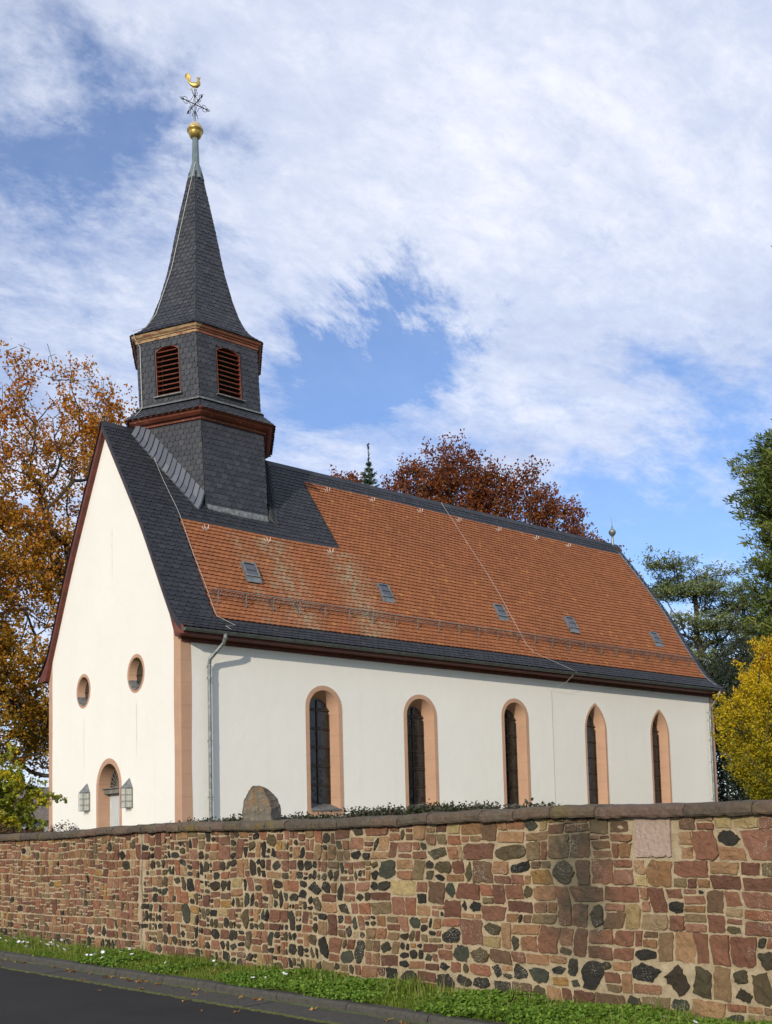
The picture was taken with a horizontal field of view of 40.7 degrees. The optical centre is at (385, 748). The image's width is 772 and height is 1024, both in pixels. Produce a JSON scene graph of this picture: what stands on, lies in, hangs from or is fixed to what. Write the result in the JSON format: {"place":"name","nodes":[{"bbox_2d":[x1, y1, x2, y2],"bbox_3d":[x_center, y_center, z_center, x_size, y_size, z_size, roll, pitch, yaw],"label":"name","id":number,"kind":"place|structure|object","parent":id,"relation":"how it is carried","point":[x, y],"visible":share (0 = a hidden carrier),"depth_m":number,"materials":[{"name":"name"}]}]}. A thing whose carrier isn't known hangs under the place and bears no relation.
{"place":"outdoors","nodes":[
{"label":"outdoors","id":0,"kind":"place"},
{"bbox_2d":[0,968,327,1023],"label":"road","id":1,"kind":"structure","parent":0,"point":[28,998],"depth_m":9.93,"materials":[{"name":"grey asphalt"}]},
{"bbox_2d":[0,966,341,1023],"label":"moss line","id":2,"kind":"object","parent":1,"relation":"on","point":[256,1010],"visible":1,"depth_m":10.36,"materials":[{"name":"green plant"}]},
{"bbox_2d":[0,959,416,1023],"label":"gutter strip","id":3,"kind":"object","parent":1,"relation":"on","point":[303,1011],"visible":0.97,"depth_m":10.38,"materials":[{"name":"concrete"}]},
{"bbox_2d":[0,947,556,1023],"bbox_3d":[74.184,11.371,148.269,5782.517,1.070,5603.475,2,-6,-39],"label":"ground","id":4,"kind":"structure","parent":0,"point":[242,995],"depth_m":10.40,"materials":[{"name":"grey asphalt"}]},
{"bbox_2d":[0,787,48,831],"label":"house","id":5,"kind":"structure","parent":4,"relation":"on","point":[42,813],"depth_m":85.32,"materials":[{"name":"white paint"}]},
{"bbox_2d":[0,741,67,833],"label":"young maple","id":6,"kind":"object","parent":4,"relation":"on","point":[19,814],"visible":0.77,"depth_m":23.36,"materials":[{"name":"green plant"}]},
{"bbox_2d":[0,820,79,833],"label":"barberry shrub","id":7,"kind":"object","parent":4,"relation":"on","point":[3,831],"visible":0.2,"depth_m":20.78,"materials":[{"name":"green plant"}]},
{"bbox_2d":[0,339,137,778],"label":"beech tree","id":8,"kind":"object","parent":4,"relation":"on","point":[23,709],"visible":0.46,"depth_m":45.66,"materials":[{"name":"orange plant"}]},
{"bbox_2d":[0,950,507,1023],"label":"kerb","id":9,"kind":"structure","parent":4,"relation":"on","point":[376,1010],"depth_m":10.19,"materials":[{"name":"concrete"}]},
{"bbox_2d":[170,811,343,821],"bbox_3d":[-1.905,1.435,14.928,0.799,1.065,3.974,3,-7,-44],"label":"clipped hedge","id":10,"kind":"object","parent":4,"relation":"on","point":[295,816],"visible":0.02,"depth_m":14.48,"materials":[{"name":"green plant"}]},
{"bbox_2d":[242,786,280,820],"bbox_3d":[-1.675,1.173,14.061,0.513,1.342,0.308,-1,-5,1],"label":"standing stone","id":11,"kind":"object","parent":4,"relation":"on","point":[260,803],"visible":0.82,"depth_m":13.97,"materials":[{"name":"brown stone"}]},
{"bbox_2d":[330,464,389,488],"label":"shrubby beech","id":12,"kind":"object","parent":4,"relation":"on","point":[351,476],"visible":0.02,"depth_m":62.79,"materials":[{"name":"red plant"}]},
{"bbox_2d":[360,442,379,486],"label":"spruce tree","id":13,"kind":"object","parent":4,"relation":"on","point":[368,480],"visible":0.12,"depth_m":57.52,"materials":[{"name":"green plant"}]},
{"bbox_2d":[38,73,725,831],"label":"church","id":14,"kind":"structure","parent":4,"relation":"on","point":[238,615],"depth_m":33.20,"materials":[{"name":"paint"}]},
{"bbox_2d":[76,674,90,707],"bbox_3d":[-9.534,-1.822,33.119,0.250,1.106,1.106,2,-6,-39],"label":"round window","id":15,"kind":"structure","parent":14,"relation":"in","point":[83,686],"depth_m":33.35,"materials":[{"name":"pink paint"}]},
{"bbox_2d":[79,784,89,811],"bbox_3d":[-9.420,1.518,32.472,0.226,0.876,0.406,2,-6,-39],"label":"wall lantern","id":16,"kind":"object","parent":14,"relation":"attached to","point":[84,792],"depth_m":32.36,"materials":[{"name":"glass"}]},
{"bbox_2d":[96,758,121,827],"bbox_3d":[-8.164,2.026,31.397,0.426,3.473,1.826,2,-6,-39],"label":"door","id":17,"kind":"structure","parent":14,"relation":"in","point":[109,783],"depth_m":31.89,"materials":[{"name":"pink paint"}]},
{"bbox_2d":[120,779,132,807],"bbox_3d":[-7.516,1.278,30.114,0.226,0.876,0.406,2,-6,-39],"label":"wall lantern","id":18,"kind":"object","parent":14,"relation":"attached to","point":[127,797],"depth_m":30.01,"materials":[{"name":"glass"}]},
{"bbox_2d":[127,654,144,692],"bbox_3d":[-7.165,-2.175,30.188,0.250,1.136,1.136,2,-6,-39],"label":"round window","id":19,"kind":"structure","parent":14,"relation":"in","point":[136,670],"depth_m":30.42,"materials":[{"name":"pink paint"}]},
{"bbox_2d":[305,686,343,815],"bbox_3d":[-1.918,0.069,30.882,1.336,3.866,0.450,2,-6,-39],"label":"window","id":20,"kind":"structure","parent":14,"relation":"in","point":[323,706],"depth_m":31.09,"materials":[{"name":"pink paint"}]},
{"bbox_2d":[403,694,439,809],"bbox_3d":[1.014,0.199,33.249,1.416,3.846,0.470,2,-6,-39],"label":"window","id":21,"kind":"structure","parent":14,"relation":"in","point":[420,714],"depth_m":33.50,"materials":[{"name":"pink paint"}]},
{"bbox_2d":[501,698,531,807],"bbox_3d":[4.371,0.266,35.952,1.336,3.986,0.470,2,-6,-39],"label":"window","id":22,"kind":"structure","parent":14,"relation":"in","point":[514,715],"depth_m":36.22,"materials":[{"name":"pink paint"}]},
{"bbox_2d":[585,703,609,803],"bbox_3d":[7.701,0.378,38.590,1.246,4.146,0.410,2,-6,-39],"label":"window","id":23,"kind":"structure","parent":14,"relation":"in","point":[597,772],"depth_m":38.83,"materials":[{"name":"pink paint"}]},
{"bbox_2d":[650,709,671,802],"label":"window","id":24,"kind":"structure","parent":14,"relation":"in","point":[659,731],"depth_m":41.25,"materials":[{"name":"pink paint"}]},
{"bbox_2d":[0,927,763,1023],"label":"grass","id":25,"kind":"structure","parent":4,"relation":"on","point":[67,954],"depth_m":11.45,"materials":[{"name":"green plant"}]},
{"bbox_2d":[0,800,771,1022],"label":"churchyard wall","id":26,"kind":"structure","parent":4,"relation":"on","point":[669,904],"depth_m":9.47,"materials":[{"name":"stone"}]},
{"bbox_2d":[0,935,771,1023],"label":"clover","id":27,"kind":"object","parent":4,"relation":"on","point":[465,1006],"visible":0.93,"depth_m":8.92,"materials":[{"name":"green plant"}]},
{"bbox_2d":[4,930,771,1023],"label":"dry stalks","id":28,"kind":"object","parent":4,"relation":"on","point":[389,981],"visible":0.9,"depth_m":9.42,"materials":[{"name":"beige plant"}]},
{"bbox_2d":[329,798,518,817],"bbox_3d":[0.431,1.192,13.004,0.858,1.120,2.918,3,-7,-44],"label":"clipped hedge","id":29,"kind":"object","parent":4,"relation":"on","point":[418,809],"visible":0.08,"depth_m":12.77,"materials":[{"name":"green plant"}]},
{"bbox_2d":[380,429,505,514],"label":"beech tree","id":30,"kind":"object","parent":4,"relation":"on","point":[436,482],"visible":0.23,"depth_m":62.08,"materials":[{"name":"red plant"}]},
{"bbox_2d":[492,797,558,808],"bbox_3d":[1.651,1.087,11.749,0.768,1.064,1.203,3,-6,-44],"label":"clipped hedge","id":31,"kind":"object","parent":4,"relation":"on","point":[516,806],"visible":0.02,"depth_m":11.58,"materials":[{"name":"green plant"}]},
{"bbox_2d":[453,455,643,578],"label":"beech tree","id":32,"kind":"object","parent":4,"relation":"on","point":[542,515],"visible":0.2,"depth_m":62.26,"materials":[{"name":"red plant"}]},
{"bbox_2d":[637,543,771,733],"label":"cedar tree","id":33,"kind":"object","parent":4,"relation":"on","point":[707,589],"visible":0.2,"depth_m":61.63,"materials":[{"name":"green plant"}]},
{"bbox_2d":[700,614,771,801],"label":"yew tree","id":34,"kind":"object","parent":4,"relation":"on","point":[728,682],"visible":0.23,"depth_m":48.91,"materials":[{"name":"green plant"}]},
{"bbox_2d":[708,633,771,799],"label":"hornbeam tree","id":35,"kind":"object","parent":4,"relation":"on","point":[756,680],"visible":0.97,"depth_m":31.66,"materials":[{"name":"yellow plant"}]},
{"bbox_2d":[721,246,771,796],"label":"thuja tree","id":36,"kind":"object","parent":4,"relation":"on","point":[759,493],"visible":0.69,"depth_m":34.91,"materials":[{"name":"green plant"}]},
{"bbox_2d":[0,0,771,796],"label":"sky","id":37,"kind":"structure","parent":0,"point":[542,229],"materials":[{"name":"blue"}]}
]}

